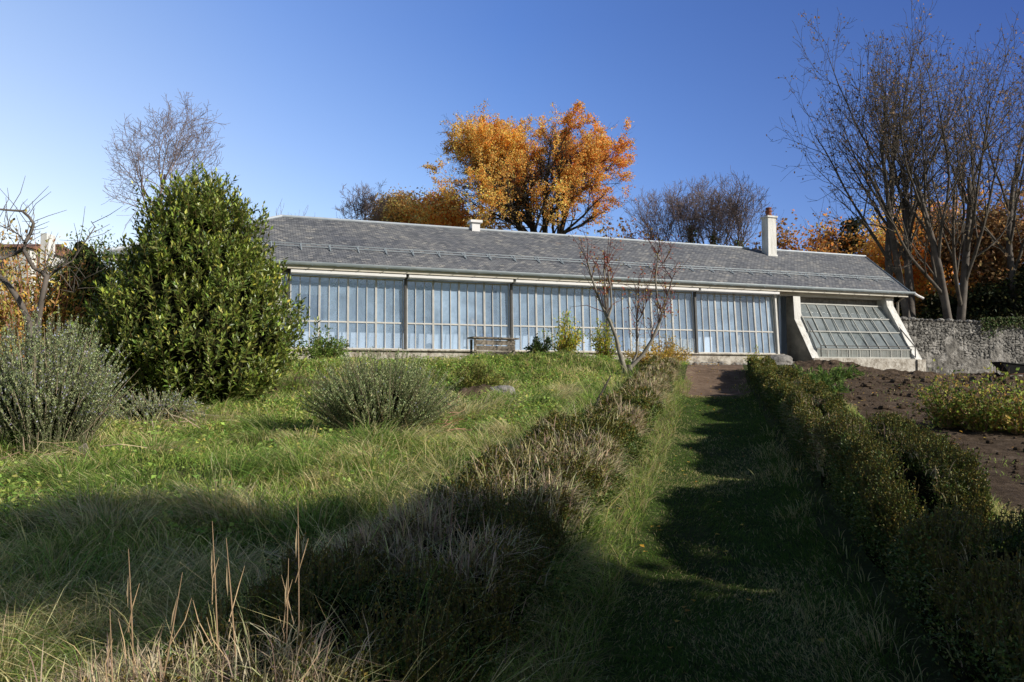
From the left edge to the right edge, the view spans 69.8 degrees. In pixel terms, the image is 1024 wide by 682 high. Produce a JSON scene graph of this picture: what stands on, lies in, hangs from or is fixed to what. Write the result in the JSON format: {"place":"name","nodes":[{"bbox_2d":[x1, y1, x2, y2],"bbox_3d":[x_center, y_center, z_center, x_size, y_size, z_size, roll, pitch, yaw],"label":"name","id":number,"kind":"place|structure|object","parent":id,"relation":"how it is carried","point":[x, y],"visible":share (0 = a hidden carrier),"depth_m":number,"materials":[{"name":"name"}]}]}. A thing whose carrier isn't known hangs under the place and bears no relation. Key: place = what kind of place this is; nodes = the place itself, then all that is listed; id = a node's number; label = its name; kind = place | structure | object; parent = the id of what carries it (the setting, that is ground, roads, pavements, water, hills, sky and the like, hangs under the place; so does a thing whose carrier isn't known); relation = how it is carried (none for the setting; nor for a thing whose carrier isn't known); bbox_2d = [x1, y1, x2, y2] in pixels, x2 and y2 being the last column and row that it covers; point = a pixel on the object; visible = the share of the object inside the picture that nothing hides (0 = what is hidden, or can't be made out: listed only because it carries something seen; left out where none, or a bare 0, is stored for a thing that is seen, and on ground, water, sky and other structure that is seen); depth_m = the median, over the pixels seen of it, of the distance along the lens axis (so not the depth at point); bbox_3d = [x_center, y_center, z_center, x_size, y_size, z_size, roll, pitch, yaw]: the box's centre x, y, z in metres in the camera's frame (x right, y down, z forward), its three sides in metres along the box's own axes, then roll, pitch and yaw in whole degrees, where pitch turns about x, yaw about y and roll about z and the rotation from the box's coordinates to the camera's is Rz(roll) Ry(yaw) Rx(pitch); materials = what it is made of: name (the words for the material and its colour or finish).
{"place":"outdoors","nodes":[
{"label":"outdoors","id":0,"kind":"place"},
{"bbox_2d":[0,355,955,681],"bbox_3d":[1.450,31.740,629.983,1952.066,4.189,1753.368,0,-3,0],"label":"ground","id":1,"kind":"structure","parent":0,"point":[874,581],"depth_m":5.59,"materials":[{"name":"green plant"}]},
{"bbox_2d":[0,218,49,351],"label":"yellow bush","id":2,"kind":"object","parent":1,"relation":"on","point":[16,279],"visible":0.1,"depth_m":15.66,"materials":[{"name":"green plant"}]},
{"bbox_2d":[0,233,70,319],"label":"house","id":3,"kind":"structure","parent":1,"relation":"on","point":[45,236],"depth_m":63.41,"materials":[{"name":"white tile"}]},
{"bbox_2d":[0,208,120,384],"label":"yellow bush","id":4,"kind":"object","parent":1,"relation":"on","point":[5,310],"visible":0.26,"depth_m":14.22,"materials":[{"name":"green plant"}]},
{"bbox_2d":[0,178,120,356],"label":"gnarled fruit tree","id":5,"kind":"object","parent":1,"relation":"on","point":[16,295],"visible":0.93,"depth_m":11.29,"materials":[{"name":"brown plant"}]},
{"bbox_2d":[10,216,125,387],"bbox_3d":[-8.820,-0.669,15.266,2.728,4.049,2.649,0,-3,0],"label":"dark shrub","id":6,"kind":"object","parent":1,"relation":"on","point":[90,251],"visible":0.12,"depth_m":14.87,"materials":[{"name":"green plant"}]},
{"bbox_2d":[0,305,142,451],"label":"rosemary bush","id":7,"kind":"object","parent":1,"relation":"on","point":[48,395],"visible":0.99,"depth_m":9.02,"materials":[{"name":"green plant"}]},
{"bbox_2d":[0,432,146,469],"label":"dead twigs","id":8,"kind":"object","parent":1,"relation":"on","point":[68,449],"visible":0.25,"depth_m":8.29,"materials":[{"name":"brown plant"}]},
{"bbox_2d":[118,549,139,678],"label":"dry stalk","id":9,"kind":"object","parent":1,"relation":"on","point":[130,618],"visible":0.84,"depth_m":2.33,"materials":[{"name":"brown plant"}]},
{"bbox_2d":[105,385,210,429],"bbox_3d":[-5.597,1.059,11.585,1.662,0.749,1.416,1,-3,-12],"label":"rosemary bush","id":10,"kind":"object","parent":1,"relation":"on","point":[141,409],"visible":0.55,"depth_m":11.35,"materials":[{"name":"green plant"}]},
{"bbox_2d":[130,572,191,681],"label":"dry stalk","id":11,"kind":"object","parent":1,"relation":"on","point":[173,617],"visible":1,"depth_m":2.31,"materials":[{"name":"brown plant"}]},
{"bbox_2d":[101,90,228,233],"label":"bare tree","id":12,"kind":"object","parent":1,"relation":"on","point":[182,143],"visible":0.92,"depth_m":44.45,"materials":[{"name":"plant"}]},
{"bbox_2d":[111,403,241,432],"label":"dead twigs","id":13,"kind":"object","parent":1,"relation":"on","point":[172,417],"visible":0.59,"depth_m":10.87,"materials":[{"name":"brown plant"}]},
{"bbox_2d":[48,159,320,407],"bbox_3d":[-5.915,-1.019,13.951,4.245,4.787,4.531,-2,-3,32],"label":"laurel bush","id":14,"kind":"object","parent":1,"relation":"on","point":[199,312],"visible":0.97,"depth_m":12.99,"materials":[{"name":"green plant"}]},
{"bbox_2d":[193,521,225,668],"bbox_3d":[-1.041,1.129,2.550,0.099,1.034,0.204,0,-3,0],"label":"dry stalk","id":15,"kind":"object","parent":1,"relation":"on","point":[214,575],"visible":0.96,"depth_m":2.51,"materials":[{"name":"brown plant"}]},
{"bbox_2d":[207,538,247,680],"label":"dry stalk","id":16,"kind":"object","parent":1,"relation":"on","point":[227,582],"visible":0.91,"depth_m":2.41,"materials":[{"name":"brown plant"}]},
{"bbox_2d":[281,521,307,680],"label":"dry stalk","id":17,"kind":"object","parent":1,"relation":"on","point":[296,579],"visible":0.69,"depth_m":2.69,"materials":[{"name":"brown plant"}]},
{"bbox_2d":[0,474,592,681],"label":"grass","id":18,"kind":"structure","parent":1,"relation":"on","point":[476,560],"depth_m":3.33,"materials":[{"name":"plant"}]},
{"bbox_2d":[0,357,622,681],"bbox_3d":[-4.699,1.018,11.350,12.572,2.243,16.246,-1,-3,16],"label":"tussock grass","id":19,"kind":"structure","parent":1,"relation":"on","point":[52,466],"depth_m":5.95,"materials":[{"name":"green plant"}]},
{"bbox_2d":[0,348,638,681],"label":"long grass","id":20,"kind":"structure","parent":1,"relation":"on","point":[169,534],"depth_m":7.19,"materials":[{"name":"green plant"}]},
{"bbox_2d":[0,349,640,549],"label":"clover","id":21,"kind":"object","parent":1,"relation":"on","point":[13,486],"visible":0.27,"depth_m":10.25,"materials":[{"name":"green plant"}]},
{"bbox_2d":[293,324,353,360],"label":"garden shrub","id":22,"kind":"object","parent":1,"relation":"on","point":[319,351],"visible":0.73,"depth_m":19.43,"materials":[{"name":"green plant"}]},
{"bbox_2d":[7,358,696,681],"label":"hedge grass","id":23,"kind":"structure","parent":1,"relation":"on","point":[619,384],"depth_m":3.81,"materials":[{"name":"green plant"}]},
{"bbox_2d":[335,180,392,221],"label":"bare tree","id":24,"kind":"object","parent":1,"relation":"on","point":[364,205],"visible":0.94,"depth_m":50.25,"materials":[{"name":"brown plant"}]},
{"bbox_2d":[293,346,467,435],"bbox_3d":[-1.960,0.746,10.935,2.626,1.349,2.010,0,-3,0],"label":"rosemary bush","id":25,"kind":"object","parent":1,"relation":"on","point":[371,396],"visible":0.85,"depth_m":10.52,"materials":[{"name":"green plant"}]},
{"bbox_2d":[358,183,422,221],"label":"autumn tree","id":26,"kind":"object","parent":1,"relation":"on","point":[395,197],"visible":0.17,"depth_m":52.61,"materials":[{"name":"orange plant"}]},
{"bbox_2d":[370,182,496,227],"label":"autumn tree","id":27,"kind":"object","parent":1,"relation":"on","point":[426,208],"visible":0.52,"depth_m":50.23,"materials":[{"name":"orange plant"}]},
{"bbox_2d":[456,384,493,398],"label":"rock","id":28,"kind":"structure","parent":1,"relation":"on","point":[475,389],"depth_m":15.23,"materials":[{"name":"stone"}]},
{"bbox_2d":[445,359,509,389],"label":"garden shrub","id":29,"kind":"object","parent":1,"relation":"on","point":[477,380],"visible":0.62,"depth_m":15.98,"materials":[{"name":"green plant"}]},
{"bbox_2d":[279,349,689,390],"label":"terrace grass","id":30,"kind":"structure","parent":1,"relation":"on","point":[599,369],"depth_m":19.18,"materials":[{"name":"green plant"}]},
{"bbox_2d":[467,336,518,355],"bbox_3d":[-0.548,0.238,21.433,1.421,0.692,0.545,1,-3,-19],"label":"wooden bench","id":31,"kind":"object","parent":1,"relation":"on","point":[493,341],"visible":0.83,"depth_m":21.21,"materials":[{"name":"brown wood"}]},
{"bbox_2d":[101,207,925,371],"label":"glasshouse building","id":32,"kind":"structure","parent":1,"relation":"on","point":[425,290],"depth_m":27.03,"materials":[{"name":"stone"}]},
{"bbox_2d":[295,293,323,318],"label":"interior window","id":33,"kind":"structure","parent":32,"relation":"in","point":[313,298],"depth_m":24.39,"materials":[{"name":"glass"}]},
{"bbox_2d":[319,276,347,348],"bbox_3d":[-5.558,-0.889,22.869,0.865,2.271,0.097,1,-3,-19],"label":"window","id":34,"kind":"structure","parent":32,"relation":"in","point":[329,277],"depth_m":22.88,"materials":[{"name":"white metal"}]},
{"bbox_2d":[348,277,375,348],"bbox_3d":[-4.734,-0.875,23.154,0.865,2.271,0.105,1,-3,-19],"label":"window","id":35,"kind":"structure","parent":32,"relation":"in","point":[366,279],"depth_m":23.13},
{"bbox_2d":[376,278,402,348],"bbox_3d":[-3.909,-0.861,23.440,0.865,2.271,0.114,1,-3,-19],"label":"window","id":36,"kind":"structure","parent":32,"relation":"in","point":[394,280],"depth_m":23.43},
{"bbox_2d":[407,280,432,349],"bbox_3d":[-2.981,-0.846,23.762,0.865,2.272,0.124,1,-3,-19],"label":"window","id":37,"kind":"structure","parent":32,"relation":"in","point":[415,281],"depth_m":23.75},
{"bbox_2d":[433,281,458,349],"bbox_3d":[-2.157,-0.832,24.047,0.865,2.272,0.133,1,-3,-19],"label":"window","id":38,"kind":"structure","parent":32,"relation":"in","point":[452,294],"depth_m":24.09,"materials":[{"name":"clear glass"}]},
{"bbox_2d":[459,282,484,349],"bbox_3d":[-1.332,-0.818,24.333,0.865,2.272,0.142,1,-3,-19],"label":"window","id":39,"kind":"structure","parent":32,"relation":"in","point":[462,310],"depth_m":24.30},
{"bbox_2d":[480,290,496,345],"bbox_3d":[-0.840,-0.578,26.427,0.600,2.470,0.070,1,-3,-19],"label":"interior door","id":40,"kind":"structure","parent":32,"relation":"in","point":[488,295],"depth_m":26.43,"materials":[{"name":"white paint"}]},
{"bbox_2d":[484,283,509,345],"bbox_3d":[-0.508,-0.805,24.618,0.865,2.272,0.151,1,-3,-19],"label":"window","id":41,"kind":"structure","parent":32,"relation":"in","point":[492,325],"depth_m":24.63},
{"bbox_2d":[513,284,536,350],"bbox_3d":[0.420,-0.789,24.940,0.865,2.272,0.161,1,-3,-19],"label":"window","id":42,"kind":"structure","parent":32,"relation":"in","point":[527,286],"depth_m":24.97,"materials":[{"name":"white metal"}]},
{"bbox_2d":[536,285,559,350],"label":"window","id":43,"kind":"structure","parent":32,"relation":"in","point":[551,287],"depth_m":25.24,"materials":[{"name":"white metal"}]},
{"bbox_2d":[609,308,628,350],"bbox_3d":[4.111,-0.254,28.160,0.800,1.990,0.070,1,-3,-19],"label":"interior door","id":44,"kind":"structure","parent":32,"relation":"in","point":[619,324],"depth_m":28.19,"materials":[{"name":"white paint"}]},
{"bbox_2d":[609,289,631,351],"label":"window","id":45,"kind":"structure","parent":32,"relation":"in","point":[621,290],"depth_m":26.16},
{"bbox_2d":[671,291,694,352],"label":"window","id":46,"kind":"structure","parent":32,"relation":"in","point":[680,329],"depth_m":27.00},
{"bbox_2d":[696,293,717,352],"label":"window","id":47,"kind":"structure","parent":32,"relation":"in","point":[713,294],"depth_m":27.32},
{"bbox_2d":[714,293,737,352],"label":"window","id":48,"kind":"structure","parent":32,"relation":"in","point":[721,297],"depth_m":27.59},
{"bbox_2d":[734,294,757,353],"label":"window","id":49,"kind":"structure","parent":32,"relation":"in","point":[740,295],"depth_m":27.87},
{"bbox_2d":[753,295,776,353],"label":"window","id":50,"kind":"structure","parent":32,"relation":"in","point":[759,296],"depth_m":28.16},
{"bbox_2d":[767,297,778,352],"bbox_3d":[10.259,-0.503,28.808,0.503,2.480,0.218,0,-3,0],"label":"door","id":51,"kind":"structure","parent":32,"relation":"in","point":[769,309],"depth_m":28.79,"materials":[{"name":"glass"}]},
{"bbox_2d":[420,98,639,234],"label":"orange oak","id":52,"kind":"object","parent":1,"relation":"on","point":[502,161],"visible":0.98,"depth_m":44.41,"materials":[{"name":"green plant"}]},
{"bbox_2d":[412,406,656,549],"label":"dry grass","id":53,"kind":"structure","parent":1,"relation":"on","point":[582,446],"depth_m":6.28,"materials":[{"name":"plant"}]},
{"bbox_2d":[523,333,555,353],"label":"garden shrub","id":54,"kind":"object","parent":1,"relation":"on","point":[537,345],"visible":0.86,"depth_m":20.69,"materials":[{"name":"green plant"}]},
{"bbox_2d":[538,307,589,354],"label":"garden shrub","id":55,"kind":"object","parent":1,"relation":"on","point":[572,340],"visible":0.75,"depth_m":21.91,"materials":[{"name":"yellow plant"}]},
{"bbox_2d":[478,379,686,681],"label":"bank tussocks","id":56,"kind":"object","parent":1,"relation":"on","point":[572,577],"visible":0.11,"depth_m":4.53,"materials":[{"name":"green plant"}]},
{"bbox_2d":[480,373,697,681],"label":"bank grass","id":57,"kind":"structure","parent":1,"relation":"on","point":[649,462],"depth_m":4.68,"materials":[{"name":"green plant"}]},
{"bbox_2d":[587,318,622,359],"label":"garden shrub","id":58,"kind":"object","parent":1,"relation":"on","point":[600,341],"visible":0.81,"depth_m":22.51,"materials":[{"name":"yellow plant"}]},
{"bbox_2d":[583,378,668,440],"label":"dry grass","id":59,"kind":"structure","parent":1,"relation":"on","point":[645,395],"depth_m":11.43,"materials":[{"name":"plant"}]},
{"bbox_2d":[586,210,666,240],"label":"autumn tree","id":60,"kind":"object","parent":1,"relation":"on","point":[612,228],"visible":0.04,"depth_m":53.13,"materials":[{"name":"orange plant"}]},
{"bbox_2d":[569,223,685,377],"bbox_3d":[2.965,-1.018,19.369,3.171,4.206,1.447,0,-3,-9],"label":"pruned tree","id":61,"kind":"object","parent":1,"relation":"on","point":[635,360],"visible":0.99,"depth_m":19.26,"materials":[{"name":"brown plant"}]},
{"bbox_2d":[625,354,684,395],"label":"box hedge","id":62,"kind":"object","parent":1,"relation":"on","point":[662,371],"visible":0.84,"depth_m":16.95,"materials":[{"name":"plant"}]},
{"bbox_2d":[621,333,695,363],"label":"garden shrub","id":63,"kind":"object","parent":1,"relation":"on","point":[669,351],"visible":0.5,"depth_m":20.93,"materials":[{"name":"orange plant"}]},
{"bbox_2d":[618,180,706,242],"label":"bare tree","id":64,"kind":"object","parent":1,"relation":"on","point":[657,224],"visible":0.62,"depth_m":50.60,"materials":[{"name":"brown plant"}]},
{"bbox_2d":[647,178,723,243],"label":"bare tree","id":65,"kind":"object","parent":1,"relation":"on","point":[669,202],"visible":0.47,"depth_m":50.77,"materials":[{"name":"brown plant"}]},
{"bbox_2d":[679,172,752,244],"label":"bare tree","id":66,"kind":"object","parent":1,"relation":"on","point":[710,204],"visible":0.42,"depth_m":49.67,"materials":[{"name":"brown plant"}]},
{"bbox_2d":[686,165,775,246],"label":"bare tree","id":67,"kind":"object","parent":1,"relation":"on","point":[734,208],"visible":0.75,"depth_m":47.81,"materials":[{"name":"brown plant"}]},
{"bbox_2d":[746,355,779,389],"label":"box hedge","id":68,"kind":"object","parent":1,"relation":"on","point":[755,363],"visible":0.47,"depth_m":20.21,"materials":[{"name":"green plant"}]},
{"bbox_2d":[755,364,817,412],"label":"box hedge","id":69,"kind":"object","parent":1,"relation":"on","point":[768,380],"visible":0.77,"depth_m":14.87,"materials":[{"name":"green plant"}]},
{"bbox_2d":[746,210,852,253],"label":"autumn tree","id":70,"kind":"object","parent":1,"relation":"on","point":[780,244],"visible":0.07,"depth_m":50.38,"materials":[{"name":"orange plant"}]},
{"bbox_2d":[769,377,863,467],"bbox_3d":[4.215,1.087,10.318,1.041,1.164,4.844,-1,-3,15],"label":"box hedge","id":71,"kind":"object","parent":1,"relation":"on","point":[797,411],"visible":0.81,"depth_m":9.74,"materials":[{"name":"green plant"}]},
{"bbox_2d":[789,208,871,253],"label":"autumn tree","id":72,"kind":"object","parent":1,"relation":"on","point":[829,235],"visible":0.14,"depth_m":52.87,"materials":[{"name":"orange plant"}]},
{"bbox_2d":[830,216,874,255],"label":"evergreen tree","id":73,"kind":"object","parent":1,"relation":"on","point":[849,227],"visible":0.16,"depth_m":52.05,"materials":[{"name":"green plant"}]},
{"bbox_2d":[795,39,958,304],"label":"tall bare tree","id":74,"kind":"object","parent":1,"relation":"on","point":[888,251],"visible":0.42,"depth_m":41.45,"materials":[{"name":"brown plant"}]},
{"bbox_2d":[766,0,1009,317],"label":"tall bare tree","id":75,"kind":"object","parent":1,"relation":"on","point":[908,306],"visible":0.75,"depth_m":39.90,"materials":[{"name":"brown plant"}]},
{"bbox_2d":[834,210,951,298],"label":"autumn tree","id":76,"kind":"object","parent":1,"relation":"on","point":[875,258],"visible":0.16,"depth_m":48.15,"materials":[{"name":"orange plant"}]},
{"bbox_2d":[796,406,997,584],"bbox_3d":[3.218,1.176,6.378,1.145,1.171,3.646,-1,-3,14],"label":"box hedge","id":77,"kind":"object","parent":1,"relation":"on","point":[881,476],"visible":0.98,"depth_m":5.33,"materials":[{"name":"green plant"}]},
{"bbox_2d":[791,363,1023,519],"bbox_3d":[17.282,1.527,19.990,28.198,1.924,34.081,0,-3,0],"label":"soil bed","id":78,"kind":"object","parent":1,"relation":"on","point":[1004,487],"visible":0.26,"depth_m":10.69,"materials":[{"name":"brown soil"}]},
{"bbox_2d":[806,365,847,383],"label":"garden plant","id":79,"kind":"object","parent":78,"relation":"on","point":[839,377],"visible":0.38,"depth_m":19.03,"materials":[{"name":"green plant"}]},
{"bbox_2d":[790,359,872,371],"bbox_3d":[10.644,0.900,23.484,3.600,0.646,2.600,0,-3,0],"label":"soil heap","id":80,"kind":"object","parent":78,"relation":"on","point":[828,365],"visible":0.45,"depth_m":23.08,"materials":[{"name":"brown soil"}]},
{"bbox_2d":[816,377,854,393],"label":"garden plant","id":81,"kind":"object","parent":78,"relation":"on","point":[841,387],"visible":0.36,"depth_m":15.84,"materials":[{"name":"green plant"}]},
{"bbox_2d":[823,363,864,378],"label":"garden plant","id":82,"kind":"object","parent":78,"relation":"on","point":[849,371],"visible":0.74,"depth_m":20.82,"materials":[{"name":"green plant"}]},
{"bbox_2d":[863,368,964,379],"bbox_3d":[12.488,1.079,22.474,4.000,0.515,2.200,0,-3,0],"label":"soil heap","id":83,"kind":"object","parent":78,"relation":"on","point":[888,372],"visible":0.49,"depth_m":22.09,"materials":[{"name":"brown soil"}]},
{"bbox_2d":[900,359,983,428],"bbox_3d":[6.902,0.821,11.465,1.166,1.105,1.172,0,-3,0],"label":"berry bush","id":84,"kind":"object","parent":78,"relation":"on","point":[936,410],"visible":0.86,"depth_m":11.45,"materials":[{"name":"green plant"}]},
{"bbox_2d":[937,360,1023,432],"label":"berry bush","id":85,"kind":"object","parent":78,"relation":"on","point":[979,422],"visible":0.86,"depth_m":11.04,"materials":[{"name":"green plant"}]},
{"bbox_2d":[965,363,1023,434],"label":"berry bush","id":86,"kind":"object","parent":78,"relation":"on","point":[1019,418],"visible":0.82,"depth_m":10.79,"materials":[{"name":"green plant"}]},
{"bbox_2d":[989,362,1023,381],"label":"wheelbarrow","id":87,"kind":"object","parent":78,"relation":"on","point":[1010,368],"visible":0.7,"depth_m":19.82,"materials":[{"name":"metal"}]},
{"bbox_2d":[812,7,1023,320],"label":"tall bare tree","id":88,"kind":"object","parent":1,"relation":"on","point":[971,197],"visible":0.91,"depth_m":38.65,"materials":[{"name":"brown plant"}]},
{"bbox_2d":[861,172,1008,292],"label":"autumn tree","id":89,"kind":"object","parent":1,"relation":"on","point":[958,211],"visible":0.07,"depth_m":52.38,"materials":[{"name":"orange plant"}]},
{"bbox_2d":[900,287,976,319],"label":"evergreen tree","id":90,"kind":"object","parent":1,"relation":"on","point":[932,306],"visible":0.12,"depth_m":43.66,"materials":[{"name":"green plant"}]},
{"bbox_2d":[895,257,987,317],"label":"autumn tree","id":91,"kind":"object","parent":1,"relation":"on","point":[948,286],"visible":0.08,"depth_m":46.25,"materials":[{"name":"orange plant"}]},
{"bbox_2d":[874,496,1023,681],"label":"box hedge","id":92,"kind":"object","parent":1,"relation":"on","point":[969,612],"visible":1,"depth_m":3.38,"materials":[{"name":"green plant"}]},
{"bbox_2d":[886,26,1023,316],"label":"tall bare tree","id":93,"kind":"object","parent":1,"relation":"on","point":[1011,229],"visible":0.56,"depth_m":42.45,"materials":[{"name":"brown plant"}]},
{"bbox_2d":[900,316,1023,375],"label":"stone wall","id":94,"kind":"structure","parent":1,"relation":"on","point":[950,345],"depth_m":36.99,"materials":[{"name":"grey stone"}]},
{"bbox_2d":[980,313,1023,338],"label":"ivy","id":95,"kind":"object","parent":94,"relation":"attached to","point":[1009,320],"visible":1,"depth_m":36.92,"materials":[{"name":"green plant"}]},
{"bbox_2d":[912,194,1023,301],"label":"autumn tree","id":96,"kind":"object","parent":1,"relation":"on","point":[989,272],"visible":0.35,"depth_m":45.02,"materials":[{"name":"orange plant"}]},
{"bbox_2d":[920,178,1023,308],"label":"autumn tree","id":97,"kind":"object","parent":1,"relation":"on","point":[999,217],"visible":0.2,"depth_m":45.34,"materials":[{"name":"orange plant"}]},
{"bbox_2d":[953,278,1022,320],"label":"evergreen tree","id":98,"kind":"object","parent":1,"relation":"on","point":[978,293],"visible":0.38,"depth_m":42.36,"materials":[{"name":"green plant"}]},
{"bbox_2d":[977,258,1023,320],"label":"evergreen tree","id":99,"kind":"object","parent":1,"relation":"on","point":[1019,278],"visible":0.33,"depth_m":41.66,"materials":[{"name":"green plant"}]},
{"bbox_2d":[0,0,1023,284],"label":"sky","id":100,"kind":"structure","parent":0,"point":[316,98],"materials":[{"name":"blue"}]},
{"bbox_2d":[680,365,751,398],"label":"path end","id":101,"kind":"structure","parent":0,"point":[708,380],"depth_m":20.44,"materials":[{"name":"brown soil"}]},
{"bbox_2d":[547,392,892,681],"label":"path","id":102,"kind":"structure","parent":0,"point":[699,558],"depth_m":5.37,"materials":[{"name":"green plant"}]},
{"bbox_2d":[729,369,937,681],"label":"path edge grass","id":103,"kind":"structure","parent":102,"relation":"on","point":[877,640],"depth_m":4.71,"materials":[{"name":"green plant"}]},
{"bbox_2d":[843,399,1022,547],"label":"verge grass","id":104,"kind":"structure","parent":0,"point":[996,509],"depth_m":6.42,"materials":[{"name":"green plant"}]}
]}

